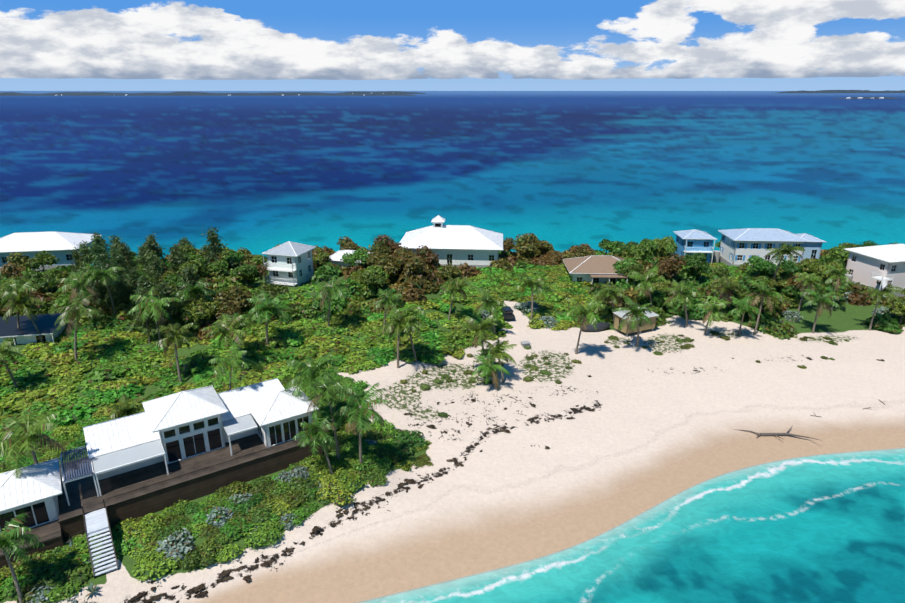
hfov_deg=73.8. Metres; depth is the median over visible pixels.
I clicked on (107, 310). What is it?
bush
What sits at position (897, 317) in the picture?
bush
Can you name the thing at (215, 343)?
vine
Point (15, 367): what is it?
vine
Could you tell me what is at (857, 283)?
bush
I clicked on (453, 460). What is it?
wrack
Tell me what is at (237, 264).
bush
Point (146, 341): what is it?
vine
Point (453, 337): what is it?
vine
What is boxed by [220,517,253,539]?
scrub
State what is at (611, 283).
bush
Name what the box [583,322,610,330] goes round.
boat under tarp
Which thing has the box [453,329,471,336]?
vine
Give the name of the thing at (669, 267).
tree
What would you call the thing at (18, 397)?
bush
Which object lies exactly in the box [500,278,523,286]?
vine
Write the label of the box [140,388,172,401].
vine
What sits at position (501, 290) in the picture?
vine
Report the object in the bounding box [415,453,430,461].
scrub
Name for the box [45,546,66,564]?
scrub
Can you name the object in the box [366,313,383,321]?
vine
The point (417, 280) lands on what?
tree
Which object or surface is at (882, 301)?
bush
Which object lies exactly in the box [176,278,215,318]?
palm
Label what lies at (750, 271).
bush
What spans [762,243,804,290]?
palm
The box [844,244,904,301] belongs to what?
pink house
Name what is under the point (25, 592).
scrub
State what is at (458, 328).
vine
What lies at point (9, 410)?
vine
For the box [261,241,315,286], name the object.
three storey house
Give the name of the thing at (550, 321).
silver bush
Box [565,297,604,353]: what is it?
palm
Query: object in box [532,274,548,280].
vine
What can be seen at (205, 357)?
vine
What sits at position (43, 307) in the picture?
bush
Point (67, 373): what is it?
vine
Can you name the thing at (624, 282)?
bush
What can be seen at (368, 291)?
bush
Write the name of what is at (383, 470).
scrub
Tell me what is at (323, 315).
bush
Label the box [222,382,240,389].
vine
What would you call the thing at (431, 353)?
vine
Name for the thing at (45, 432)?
scrub
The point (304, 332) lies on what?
vine
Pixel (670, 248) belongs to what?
tree
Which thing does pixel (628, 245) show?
tree
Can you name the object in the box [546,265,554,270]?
vine
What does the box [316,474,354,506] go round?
scrub
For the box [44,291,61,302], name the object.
bush
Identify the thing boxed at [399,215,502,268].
house
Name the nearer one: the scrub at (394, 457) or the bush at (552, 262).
the scrub at (394, 457)
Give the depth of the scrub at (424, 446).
69.42 m
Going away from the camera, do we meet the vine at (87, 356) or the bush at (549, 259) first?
the vine at (87, 356)
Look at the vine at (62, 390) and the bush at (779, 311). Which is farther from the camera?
the bush at (779, 311)
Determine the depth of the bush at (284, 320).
92.39 m
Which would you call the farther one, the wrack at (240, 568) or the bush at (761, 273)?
the bush at (761, 273)
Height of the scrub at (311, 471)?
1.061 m
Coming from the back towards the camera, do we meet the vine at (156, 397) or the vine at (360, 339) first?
the vine at (360, 339)
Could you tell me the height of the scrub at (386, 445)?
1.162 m
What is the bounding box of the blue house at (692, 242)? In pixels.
[667,229,716,262]
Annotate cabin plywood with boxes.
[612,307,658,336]
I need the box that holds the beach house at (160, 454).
[0,378,322,578]
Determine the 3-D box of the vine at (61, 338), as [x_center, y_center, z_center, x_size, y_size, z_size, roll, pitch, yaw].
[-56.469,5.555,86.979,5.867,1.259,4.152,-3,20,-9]
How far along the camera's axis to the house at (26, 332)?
85.86 m
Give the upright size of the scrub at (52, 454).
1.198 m
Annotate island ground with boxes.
[0,264,904,602]
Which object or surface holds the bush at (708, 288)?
on the island ground
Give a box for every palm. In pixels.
[0,279,40,327]
[0,338,22,387]
[0,409,65,477]
[0,513,43,602]
[2,289,47,343]
[50,295,103,361]
[55,271,98,317]
[82,263,123,314]
[105,394,143,421]
[126,287,180,339]
[148,323,201,381]
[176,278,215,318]
[201,314,254,370]
[209,341,259,389]
[213,312,252,345]
[247,290,291,344]
[285,351,343,416]
[293,408,337,474]
[306,376,357,458]
[314,275,351,325]
[334,382,389,462]
[367,288,403,334]
[377,309,421,367]
[385,305,425,362]
[440,275,473,319]
[457,314,496,373]
[470,348,510,388]
[472,288,505,333]
[478,339,516,382]
[514,273,547,318]
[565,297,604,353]
[594,284,627,324]
[612,296,657,346]
[627,267,669,306]
[663,279,702,326]
[694,296,730,333]
[711,276,740,309]
[728,295,763,334]
[746,279,784,334]
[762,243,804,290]
[793,272,823,311]
[798,289,843,333]
[823,265,850,309]
[858,285,904,330]
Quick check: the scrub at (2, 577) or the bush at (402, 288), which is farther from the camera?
the bush at (402, 288)
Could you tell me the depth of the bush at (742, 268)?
127.99 m
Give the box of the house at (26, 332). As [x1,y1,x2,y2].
[0,313,65,346]
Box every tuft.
[400,379,407,384]
[420,383,430,390]
[433,380,443,384]
[438,412,448,417]
[441,374,450,379]
[463,370,473,374]
[523,376,533,381]
[529,365,539,370]
[539,370,549,374]
[608,335,618,339]
[653,351,663,354]
[675,338,684,342]
[679,345,689,349]
[684,337,694,341]
[685,343,694,347]
[710,331,719,335]
[720,335,729,339]
[827,341,837,344]
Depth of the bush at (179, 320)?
90.28 m
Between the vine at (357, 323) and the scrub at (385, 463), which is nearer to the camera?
the scrub at (385, 463)
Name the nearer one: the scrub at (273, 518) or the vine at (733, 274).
the scrub at (273, 518)
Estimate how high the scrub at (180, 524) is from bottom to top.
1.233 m
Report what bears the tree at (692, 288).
on the island ground
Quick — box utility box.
[521,341,530,346]
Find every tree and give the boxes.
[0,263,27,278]
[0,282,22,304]
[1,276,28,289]
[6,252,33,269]
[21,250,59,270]
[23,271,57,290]
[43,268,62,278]
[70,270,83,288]
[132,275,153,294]
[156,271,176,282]
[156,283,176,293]
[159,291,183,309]
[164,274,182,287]
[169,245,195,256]
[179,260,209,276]
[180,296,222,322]
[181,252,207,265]
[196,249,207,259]
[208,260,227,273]
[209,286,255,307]
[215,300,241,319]
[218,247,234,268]
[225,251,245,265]
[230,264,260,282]
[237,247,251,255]
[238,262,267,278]
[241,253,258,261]
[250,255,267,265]
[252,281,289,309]
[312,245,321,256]
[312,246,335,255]
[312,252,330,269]
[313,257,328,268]
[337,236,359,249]
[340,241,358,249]
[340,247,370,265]
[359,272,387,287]
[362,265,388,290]
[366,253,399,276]
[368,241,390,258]
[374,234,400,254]
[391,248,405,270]
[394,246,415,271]
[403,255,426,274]
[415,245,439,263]
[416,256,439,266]
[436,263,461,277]
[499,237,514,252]
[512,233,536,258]
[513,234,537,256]
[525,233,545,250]
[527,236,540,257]
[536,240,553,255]
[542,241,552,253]
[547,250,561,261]
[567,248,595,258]
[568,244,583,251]
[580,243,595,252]
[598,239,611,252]
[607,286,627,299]
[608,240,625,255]
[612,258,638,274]
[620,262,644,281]
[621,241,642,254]
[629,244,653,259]
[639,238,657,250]
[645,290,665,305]
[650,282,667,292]
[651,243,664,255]
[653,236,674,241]
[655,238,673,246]
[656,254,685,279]
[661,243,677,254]
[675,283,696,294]
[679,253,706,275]
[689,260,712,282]
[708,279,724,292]
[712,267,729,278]
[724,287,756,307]
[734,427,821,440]
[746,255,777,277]
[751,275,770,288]
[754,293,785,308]
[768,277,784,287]
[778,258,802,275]
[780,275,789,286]
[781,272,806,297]
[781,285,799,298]
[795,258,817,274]
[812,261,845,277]
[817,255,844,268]
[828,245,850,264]
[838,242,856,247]
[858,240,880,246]
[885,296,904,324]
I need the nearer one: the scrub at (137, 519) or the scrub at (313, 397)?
the scrub at (137, 519)
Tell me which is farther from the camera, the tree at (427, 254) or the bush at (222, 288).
the tree at (427, 254)
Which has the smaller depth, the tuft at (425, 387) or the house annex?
the tuft at (425, 387)
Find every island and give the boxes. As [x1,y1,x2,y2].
[0,91,415,95]
[341,91,425,93]
[777,90,904,92]
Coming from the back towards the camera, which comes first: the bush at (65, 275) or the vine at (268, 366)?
the bush at (65, 275)
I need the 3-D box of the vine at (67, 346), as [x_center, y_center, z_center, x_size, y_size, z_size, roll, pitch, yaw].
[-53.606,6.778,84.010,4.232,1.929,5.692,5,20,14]
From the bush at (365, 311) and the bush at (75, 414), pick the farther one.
the bush at (365, 311)
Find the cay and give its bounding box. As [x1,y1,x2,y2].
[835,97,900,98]
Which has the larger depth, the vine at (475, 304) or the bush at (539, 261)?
the bush at (539, 261)
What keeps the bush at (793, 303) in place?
on the island ground
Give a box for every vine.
[0,354,25,367]
[0,358,32,373]
[0,371,15,385]
[0,386,22,400]
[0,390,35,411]
[0,413,21,436]
[0,416,20,429]
[3,399,31,415]
[6,374,37,385]
[15,365,29,376]
[19,401,50,418]
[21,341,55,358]
[22,366,45,379]
[22,388,46,398]
[26,360,51,370]
[26,376,51,390]
[27,397,64,410]
[35,361,60,379]
[39,349,82,363]
[41,399,70,422]
[44,333,72,344]
[44,355,79,365]
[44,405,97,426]
[45,343,61,354]
[46,364,69,375]
[46,375,65,385]
[46,382,76,397]
[49,340,88,355]
[55,339,71,344]
[58,393,78,404]
[59,367,91,376]
[61,374,84,384]
[63,329,81,335]
[65,396,101,409]
[67,329,87,338]
[68,357,100,371]
[72,381,100,392]
[76,350,95,362]
[78,342,96,351]
[81,330,101,340]
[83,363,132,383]
[83,388,111,396]
[89,380,112,390]
[90,347,109,353]
[90,403,112,417]
[92,351,109,360]
[92,361,110,370]
[95,330,140,342]
[95,337,120,350]
[96,388,120,403]
[97,324,120,336]
[98,354,110,362]
[102,361,126,365]
[103,403,123,417]
[105,344,139,358]
[106,351,136,361]
[110,374,149,390]
[111,333,147,340]
[113,376,144,398]
[115,337,144,347]
[115,397,146,410]
[122,358,151,374]
[123,337,142,345]
[123,362,151,376]
[134,347,162,361]
[136,352,168,365]
[138,374,158,384]
[140,332,152,344]
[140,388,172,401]
[141,366,163,378]
[145,387,175,401]
[148,343,166,351]
[151,335,166,344]
[151,375,185,388]
[156,365,183,378]
[160,355,186,367]
[160,367,177,374]
[161,349,174,359]
[164,340,181,349]
[173,357,190,367]
[173,383,195,392]
[180,337,200,346]
[183,358,212,372]
[188,349,219,363]
[191,364,212,381]
[192,335,213,345]
[194,381,206,388]
[195,375,239,389]
[196,347,218,353]
[198,365,217,376]
[208,334,235,349]
[215,388,227,392]
[218,345,248,357]
[219,369,238,380]
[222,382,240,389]
[234,369,262,380]
[237,335,258,345]
[237,378,257,385]
[242,326,258,335]
[243,335,262,347]
[245,323,283,335]
[245,344,270,356]
[246,371,273,385]
[247,354,265,369]
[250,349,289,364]
[258,331,279,347]
[258,369,271,375]
[259,360,290,370]
[263,333,285,345]
[263,347,296,359]
[269,319,284,325]
[269,365,298,379]
[274,298,291,303]
[278,332,304,345]
[279,323,288,329]
[282,292,301,301]
[283,320,304,333]
[284,338,302,346]
[285,301,312,308]
[289,288,304,292]
[294,343,320,360]
[295,326,314,337]
[297,320,323,329]
[299,284,325,291]
[299,318,323,326]
[301,294,320,300]
[301,356,331,368]
[303,335,324,344]
[313,327,332,336]
[313,333,343,348]
[314,351,336,357]
[316,354,347,367]
[321,368,334,378]
[322,340,351,354]
[324,320,345,327]
[328,326,349,335]
[330,311,361,322]
[330,375,352,384]
[338,337,354,348]
[338,363,359,373]
[340,319,367,329]
[341,325,372,334]
[345,350,368,364]
[350,333,371,343]
[350,339,375,348]
[352,322,373,332]
[353,331,369,338]
[354,360,382,370]
[358,315,366,320]
[364,332,388,345]
[364,351,390,360]
[365,346,395,364]
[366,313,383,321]
[368,317,392,328]
[373,325,394,334]
[374,343,394,347]
[376,344,394,350]
[377,334,395,345]
[381,310,404,317]
[391,336,409,346]
[395,345,427,356]
[399,351,416,361]
[400,327,418,336]
[402,302,420,311]
[406,337,423,347]
[407,300,425,308]
[416,355,431,362]
[417,322,429,330]
[420,330,449,340]
[420,348,437,359]
[422,300,439,309]
[422,317,437,326]
[422,338,443,351]
[426,311,444,318]
[427,298,442,303]
[428,352,444,364]
[431,329,444,337]
[436,339,457,349]
[436,344,454,353]
[437,301,453,312]
[438,331,460,341]
[439,318,453,324]
[441,299,454,306]
[442,293,456,301]
[442,316,471,328]
[447,346,464,358]
[450,313,462,317]
[452,325,468,329]
[452,338,465,348]
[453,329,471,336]
[454,293,470,302]
[455,305,476,316]
[458,301,474,304]
[462,290,475,297]
[463,287,475,293]
[463,339,473,348]
[465,301,482,307]
[466,276,480,281]
[469,313,481,323]
[470,294,481,301]
[470,324,492,337]
[471,279,497,287]
[476,267,501,274]
[476,271,489,278]
[483,275,500,281]
[483,329,506,339]
[484,286,507,293]
[484,305,500,314]
[485,283,502,290]
[490,273,505,280]
[494,315,508,322]
[496,321,512,328]
[497,279,521,286]
[498,292,516,299]
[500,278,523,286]
[503,270,523,279]
[503,275,518,279]
[505,286,516,291]
[510,297,528,303]
[513,266,526,273]
[513,290,524,297]
[514,286,525,291]
[520,274,535,279]
[523,312,542,318]
[524,288,534,295]
[524,294,536,300]
[525,264,535,268]
[526,269,550,276]
[527,268,538,275]
[527,317,545,329]
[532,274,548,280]
[535,265,553,271]
[535,294,544,300]
[536,301,554,310]
[540,292,561,301]
[541,269,554,276]
[541,310,556,317]
[545,277,558,282]
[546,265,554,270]
[548,272,566,277]
[549,284,563,290]
[551,320,571,329]
[552,305,572,311]
[553,291,565,298]
[553,299,570,311]
[554,270,568,274]
[555,266,567,271]
[555,281,578,288]
[555,314,576,322]
[558,276,570,281]
[559,291,572,297]
[560,287,580,294]
[562,296,584,304]
[562,319,581,327]
[567,279,581,286]
[574,291,588,296]
[578,280,594,286]
[583,296,592,302]
[589,311,599,321]
[700,276,710,282]
[709,263,724,267]
[710,262,727,266]
[725,265,738,270]
[727,271,745,276]
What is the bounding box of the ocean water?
[0,91,904,602]
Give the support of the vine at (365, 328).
on the island ground
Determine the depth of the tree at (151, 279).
96.20 m
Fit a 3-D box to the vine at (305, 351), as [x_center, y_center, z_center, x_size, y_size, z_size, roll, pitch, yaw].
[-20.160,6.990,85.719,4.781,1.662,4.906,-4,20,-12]
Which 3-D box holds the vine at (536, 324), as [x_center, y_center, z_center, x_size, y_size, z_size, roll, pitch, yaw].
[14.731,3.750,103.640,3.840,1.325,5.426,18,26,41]
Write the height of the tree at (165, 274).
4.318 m
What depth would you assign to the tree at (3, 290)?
93.53 m
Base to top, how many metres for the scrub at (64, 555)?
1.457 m
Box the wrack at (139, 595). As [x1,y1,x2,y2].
[135,591,146,597]
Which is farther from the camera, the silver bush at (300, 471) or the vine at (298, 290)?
the vine at (298, 290)
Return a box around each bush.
[0,303,13,316]
[13,288,47,313]
[20,267,34,279]
[20,297,53,314]
[26,581,55,602]
[32,298,54,313]
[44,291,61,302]
[49,293,88,313]
[49,307,69,320]
[50,277,66,292]
[53,283,64,293]
[53,289,73,302]
[54,265,71,273]
[56,267,75,282]
[57,292,80,300]
[60,288,81,299]
[67,599,93,602]
[78,311,111,330]
[81,318,103,330]
[87,297,99,307]
[98,302,117,314]
[103,316,122,329]
[110,301,135,322]
[117,319,143,332]
[155,528,197,561]
[164,259,176,269]
[166,300,192,326]
[168,318,194,332]
[193,313,216,326]
[194,277,217,288]
[194,319,218,340]
[203,289,220,299]
[204,287,230,295]
[205,506,233,526]
[206,262,227,279]
[210,274,240,288]
[215,278,243,291]
[225,275,258,288]
[225,282,250,296]
[227,491,252,503]
[230,263,245,268]
[238,304,261,312]
[242,308,258,327]
[252,312,278,324]
[253,266,268,280]
[274,466,309,485]
[276,305,300,321]
[278,311,299,324]
[279,512,298,529]
[294,305,317,319]
[302,298,328,318]
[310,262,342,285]
[316,308,334,320]
[322,294,347,315]
[323,277,362,297]
[338,291,358,304]
[339,265,349,270]
[339,265,365,279]
[344,293,370,314]
[350,269,363,282]
[351,277,376,298]
[356,304,372,315]
[363,439,376,445]
[367,296,397,311]
[372,276,390,287]
[376,288,398,297]
[385,271,400,282]
[387,282,413,298]
[390,292,405,308]
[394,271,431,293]
[403,287,426,302]
[422,279,438,293]
[424,265,438,275]
[425,271,446,290]
[437,280,458,294]
[451,265,463,281]
[456,262,474,278]
[470,266,481,275]
[479,309,489,318]
[488,257,513,270]
[498,250,511,258]
[506,255,522,266]
[513,301,539,314]
[515,259,527,268]
[517,255,532,264]
[530,254,545,259]
[530,257,545,265]
[538,316,557,328]
[540,285,551,292]
[544,251,565,263]
[546,260,559,265]
[588,283,608,296]
[591,304,615,322]
[593,292,610,304]
[594,250,608,255]
[602,281,617,287]
[609,294,634,308]
[613,278,634,291]
[619,251,630,256]
[626,287,643,299]
[635,293,661,307]
[637,260,652,267]
[640,266,660,275]
[642,256,658,265]
[649,306,669,326]
[658,275,676,293]
[659,298,680,314]
[662,290,674,297]
[672,275,688,284]
[676,295,699,311]
[678,298,706,319]
[679,269,700,285]
[693,286,705,303]
[699,291,710,303]
[702,276,718,287]
[702,283,719,295]
[704,295,722,304]
[704,300,730,315]
[712,309,732,321]
[714,290,726,304]
[725,302,748,319]
[735,262,751,272]
[736,275,752,283]
[741,266,757,277]
[741,279,759,296]
[744,305,780,321]
[748,314,783,333]
[751,270,780,278]
[753,304,782,316]
[766,324,791,338]
[773,286,783,293]
[777,271,787,278]
[778,270,793,276]
[780,322,798,337]
[781,293,802,309]
[782,310,802,321]
[805,286,824,296]
[819,275,835,287]
[823,281,849,293]
[827,291,846,304]
[838,285,864,295]
[840,291,852,302]
[847,282,865,290]
[848,285,874,306]
[864,313,903,333]
[871,306,894,317]
[874,296,890,305]
[894,314,904,325]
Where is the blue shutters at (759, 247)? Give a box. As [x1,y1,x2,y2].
[720,235,802,260]
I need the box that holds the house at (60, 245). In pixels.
[0,231,101,272]
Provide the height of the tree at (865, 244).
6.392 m
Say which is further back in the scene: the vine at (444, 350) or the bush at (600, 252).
the bush at (600, 252)
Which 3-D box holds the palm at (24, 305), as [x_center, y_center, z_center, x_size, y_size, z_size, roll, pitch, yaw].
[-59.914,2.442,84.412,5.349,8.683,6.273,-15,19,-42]
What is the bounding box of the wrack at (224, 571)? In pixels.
[219,569,229,574]
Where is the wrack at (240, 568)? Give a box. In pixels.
[234,565,246,571]
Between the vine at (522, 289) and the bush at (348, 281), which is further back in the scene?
the vine at (522, 289)
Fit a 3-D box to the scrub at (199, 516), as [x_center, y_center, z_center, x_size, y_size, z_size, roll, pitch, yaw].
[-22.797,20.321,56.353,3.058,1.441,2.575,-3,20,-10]
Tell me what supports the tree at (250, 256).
on the island ground
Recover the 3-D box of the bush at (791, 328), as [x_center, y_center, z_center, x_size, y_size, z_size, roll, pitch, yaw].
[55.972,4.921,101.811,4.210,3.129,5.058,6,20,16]
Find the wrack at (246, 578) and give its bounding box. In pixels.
[243,574,250,582]
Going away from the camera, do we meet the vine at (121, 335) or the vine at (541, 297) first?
the vine at (121, 335)
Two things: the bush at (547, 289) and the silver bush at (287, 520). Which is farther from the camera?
the bush at (547, 289)
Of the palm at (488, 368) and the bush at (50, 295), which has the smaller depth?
the palm at (488, 368)
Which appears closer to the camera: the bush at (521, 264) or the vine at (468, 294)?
the vine at (468, 294)
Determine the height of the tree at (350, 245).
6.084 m
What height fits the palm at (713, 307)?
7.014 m
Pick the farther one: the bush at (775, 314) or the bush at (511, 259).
the bush at (511, 259)
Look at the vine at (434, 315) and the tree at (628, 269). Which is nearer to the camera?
the vine at (434, 315)
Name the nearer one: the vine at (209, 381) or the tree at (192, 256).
the vine at (209, 381)
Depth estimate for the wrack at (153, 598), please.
49.27 m
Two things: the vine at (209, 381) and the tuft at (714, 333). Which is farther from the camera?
the tuft at (714, 333)
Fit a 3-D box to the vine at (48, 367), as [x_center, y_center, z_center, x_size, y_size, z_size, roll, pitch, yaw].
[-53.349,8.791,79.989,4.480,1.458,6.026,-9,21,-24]
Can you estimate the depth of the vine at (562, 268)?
125.89 m
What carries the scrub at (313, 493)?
on the island ground
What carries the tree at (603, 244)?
on the island ground
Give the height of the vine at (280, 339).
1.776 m
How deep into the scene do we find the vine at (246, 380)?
78.20 m
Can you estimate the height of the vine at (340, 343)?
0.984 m
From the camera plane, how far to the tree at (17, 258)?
107.72 m
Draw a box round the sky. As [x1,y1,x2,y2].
[0,0,904,90]
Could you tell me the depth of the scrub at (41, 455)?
61.86 m
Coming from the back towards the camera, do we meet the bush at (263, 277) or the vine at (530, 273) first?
the vine at (530, 273)
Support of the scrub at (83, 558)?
on the island ground
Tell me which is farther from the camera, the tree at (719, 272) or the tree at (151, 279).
the tree at (719, 272)
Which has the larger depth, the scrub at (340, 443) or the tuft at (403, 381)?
the tuft at (403, 381)
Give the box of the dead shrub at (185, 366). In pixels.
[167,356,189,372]
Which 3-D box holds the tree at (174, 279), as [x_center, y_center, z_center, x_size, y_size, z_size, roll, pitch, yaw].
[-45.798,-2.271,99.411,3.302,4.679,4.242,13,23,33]
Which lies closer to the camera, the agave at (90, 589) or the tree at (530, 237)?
the agave at (90, 589)
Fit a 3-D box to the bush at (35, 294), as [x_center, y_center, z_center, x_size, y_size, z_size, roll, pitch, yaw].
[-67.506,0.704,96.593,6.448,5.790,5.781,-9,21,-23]
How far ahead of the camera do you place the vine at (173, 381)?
77.81 m
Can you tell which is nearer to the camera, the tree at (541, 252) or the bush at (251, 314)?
the bush at (251, 314)
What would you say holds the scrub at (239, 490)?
on the island ground
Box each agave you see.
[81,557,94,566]
[85,582,101,596]
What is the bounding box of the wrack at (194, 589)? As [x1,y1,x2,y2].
[187,586,200,592]
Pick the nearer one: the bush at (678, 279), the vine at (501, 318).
the vine at (501, 318)
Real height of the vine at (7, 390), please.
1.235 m
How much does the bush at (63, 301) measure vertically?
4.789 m
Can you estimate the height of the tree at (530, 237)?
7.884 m
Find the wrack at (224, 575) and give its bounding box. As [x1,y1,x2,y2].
[219,568,234,577]
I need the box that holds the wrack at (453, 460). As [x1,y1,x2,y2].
[447,458,458,461]
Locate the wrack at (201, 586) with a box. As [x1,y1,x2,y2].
[197,583,204,589]
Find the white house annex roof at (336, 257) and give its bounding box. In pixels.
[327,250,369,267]
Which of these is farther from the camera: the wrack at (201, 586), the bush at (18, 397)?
the bush at (18, 397)
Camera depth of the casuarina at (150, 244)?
106.21 m
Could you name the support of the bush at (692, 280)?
on the island ground
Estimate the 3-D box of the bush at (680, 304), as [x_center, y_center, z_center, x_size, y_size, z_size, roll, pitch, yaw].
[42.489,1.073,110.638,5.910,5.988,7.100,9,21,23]
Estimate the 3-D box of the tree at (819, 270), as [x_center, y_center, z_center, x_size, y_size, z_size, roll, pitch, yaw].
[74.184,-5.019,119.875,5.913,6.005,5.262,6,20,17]
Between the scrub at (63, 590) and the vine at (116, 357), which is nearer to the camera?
the scrub at (63, 590)
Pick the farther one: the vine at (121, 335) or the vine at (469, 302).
the vine at (469, 302)
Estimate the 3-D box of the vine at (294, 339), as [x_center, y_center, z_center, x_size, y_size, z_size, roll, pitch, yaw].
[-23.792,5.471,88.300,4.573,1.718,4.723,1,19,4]
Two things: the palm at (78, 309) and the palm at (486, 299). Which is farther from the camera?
the palm at (486, 299)
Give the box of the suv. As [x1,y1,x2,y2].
[500,306,514,319]
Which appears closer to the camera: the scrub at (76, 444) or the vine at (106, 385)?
the scrub at (76, 444)
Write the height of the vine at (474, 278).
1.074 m
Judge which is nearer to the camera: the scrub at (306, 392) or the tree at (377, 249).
the scrub at (306, 392)
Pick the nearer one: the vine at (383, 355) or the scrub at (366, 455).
the scrub at (366, 455)
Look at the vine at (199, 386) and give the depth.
77.42 m
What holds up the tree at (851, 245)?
on the island ground
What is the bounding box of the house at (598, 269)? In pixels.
[563,256,639,285]
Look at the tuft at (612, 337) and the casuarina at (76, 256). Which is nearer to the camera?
the tuft at (612, 337)
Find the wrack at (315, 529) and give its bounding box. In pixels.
[312,526,320,532]
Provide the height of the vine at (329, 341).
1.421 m
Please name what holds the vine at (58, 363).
on the island ground
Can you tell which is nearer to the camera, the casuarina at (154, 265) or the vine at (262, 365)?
the vine at (262, 365)
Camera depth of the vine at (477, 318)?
102.25 m
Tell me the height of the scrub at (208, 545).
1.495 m
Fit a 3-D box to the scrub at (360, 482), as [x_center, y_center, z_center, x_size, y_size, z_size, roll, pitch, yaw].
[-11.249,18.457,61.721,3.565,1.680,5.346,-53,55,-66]
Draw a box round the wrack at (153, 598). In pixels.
[145,593,161,602]
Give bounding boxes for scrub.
[0,457,6,463]
[0,457,19,472]
[0,559,34,578]
[0,563,50,595]
[0,572,7,589]
[0,581,27,602]
[4,551,45,574]
[6,456,33,468]
[10,554,45,575]
[12,559,55,588]
[14,579,45,602]
[17,551,55,573]
[25,444,47,453]
[25,452,43,460]
[32,430,52,439]
[34,458,50,463]
[35,567,95,602]
[38,539,69,556]
[40,557,94,588]
[41,447,63,459]
[44,439,75,453]
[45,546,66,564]
[46,544,88,565]
[48,434,71,441]
[51,553,95,572]
[53,423,82,437]
[58,449,77,459]
[66,433,86,455]
[66,533,101,553]
[73,429,83,437]
[75,417,93,428]
[88,414,107,423]
[101,531,149,557]
[111,519,153,546]
[124,516,142,523]
[128,543,167,564]
[130,536,161,552]
[132,549,182,580]
[138,513,165,531]
[148,528,165,538]
[150,513,177,526]
[155,523,190,544]
[158,499,190,517]
[163,518,192,532]
[169,515,191,527]
[173,523,202,538]
[178,545,214,570]
[184,502,202,515]
[189,519,209,531]
[191,508,219,525]
[195,537,222,557]
[197,493,217,512]
[198,523,220,539]
[200,505,213,514]
[207,492,234,506]
[212,544,244,562]
[214,481,251,496]
[214,527,241,547]
[215,497,237,519]
[219,481,250,496]
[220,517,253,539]
[222,512,253,540]
[224,500,250,515]
[237,492,275,513]
[242,520,279,545]
[244,518,288,549]
[246,503,281,525]
[247,492,274,513]
[248,480,278,494]
[252,476,271,485]
[263,480,280,491]
[268,514,283,521]
[269,482,291,497]
[270,498,293,515]
[275,489,301,500]
[276,489,307,508]
[277,481,288,488]
[280,377,303,385]
[284,462,302,471]
[286,476,318,503]
[288,507,308,524]
[292,501,318,517]
[297,456,319,470]
[298,453,337,471]
[300,485,318,501]
[302,386,313,396]
[306,469,313,478]
[307,393,327,404]
[309,465,335,481]
[312,404,334,423]
[314,465,337,476]
[315,494,330,504]
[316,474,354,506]
[318,418,343,430]
[320,471,367,491]
[325,456,341,465]
[327,435,347,452]
[331,401,352,415]
[331,428,358,437]
[333,406,344,419]
[335,453,358,473]
[336,468,362,485]
[339,416,361,429]
[341,430,362,449]
[343,441,365,452]
[343,483,355,492]
[344,380,369,392]
[345,448,358,459]
[347,457,381,472]
[357,389,368,396]
[357,452,370,459]
[358,444,379,457]
[359,467,387,487]
[362,428,388,442]
[369,448,392,459]
[370,418,398,440]
[371,446,402,462]
[373,440,389,446]
[373,457,391,469]
[379,440,389,448]
[379,467,387,476]
[390,438,415,460]
[394,460,412,471]
[395,429,408,433]
[396,430,427,449]
[413,440,431,452]
[413,457,433,466]
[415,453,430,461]
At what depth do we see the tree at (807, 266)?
121.00 m
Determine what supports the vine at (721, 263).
on the island ground
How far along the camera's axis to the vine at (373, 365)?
82.80 m
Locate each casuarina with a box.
[67,248,82,275]
[73,240,101,272]
[75,268,97,302]
[81,267,110,310]
[86,242,113,276]
[89,232,111,266]
[99,259,128,289]
[101,279,117,310]
[103,277,134,313]
[106,235,122,254]
[109,249,117,262]
[110,253,129,278]
[114,242,139,273]
[124,266,144,308]
[128,275,157,315]
[129,284,158,343]
[135,237,168,268]
[135,243,147,261]
[141,250,163,286]
[145,232,165,259]
[147,254,167,275]
[148,279,195,332]
[167,243,192,275]
[169,265,206,301]
[177,236,196,252]
[201,227,235,266]
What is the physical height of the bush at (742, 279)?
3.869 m
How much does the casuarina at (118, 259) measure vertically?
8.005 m
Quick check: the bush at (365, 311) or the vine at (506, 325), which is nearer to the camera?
the bush at (365, 311)
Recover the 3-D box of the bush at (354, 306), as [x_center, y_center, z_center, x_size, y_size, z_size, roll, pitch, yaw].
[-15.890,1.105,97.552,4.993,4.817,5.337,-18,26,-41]
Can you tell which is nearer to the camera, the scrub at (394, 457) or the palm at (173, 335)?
the scrub at (394, 457)
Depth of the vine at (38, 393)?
74.34 m
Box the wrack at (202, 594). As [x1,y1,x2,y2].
[193,590,208,597]
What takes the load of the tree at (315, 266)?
on the island ground
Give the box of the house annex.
[796,233,825,260]
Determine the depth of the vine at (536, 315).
105.77 m
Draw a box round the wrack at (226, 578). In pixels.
[223,576,233,580]
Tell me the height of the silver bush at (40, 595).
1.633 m
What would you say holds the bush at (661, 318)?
on the island ground
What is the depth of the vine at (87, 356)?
81.53 m
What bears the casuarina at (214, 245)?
on the island ground
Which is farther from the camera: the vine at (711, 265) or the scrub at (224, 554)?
the vine at (711, 265)
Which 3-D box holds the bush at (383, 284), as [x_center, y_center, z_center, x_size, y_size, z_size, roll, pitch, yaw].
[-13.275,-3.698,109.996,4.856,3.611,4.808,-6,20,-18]
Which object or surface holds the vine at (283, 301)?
on the island ground

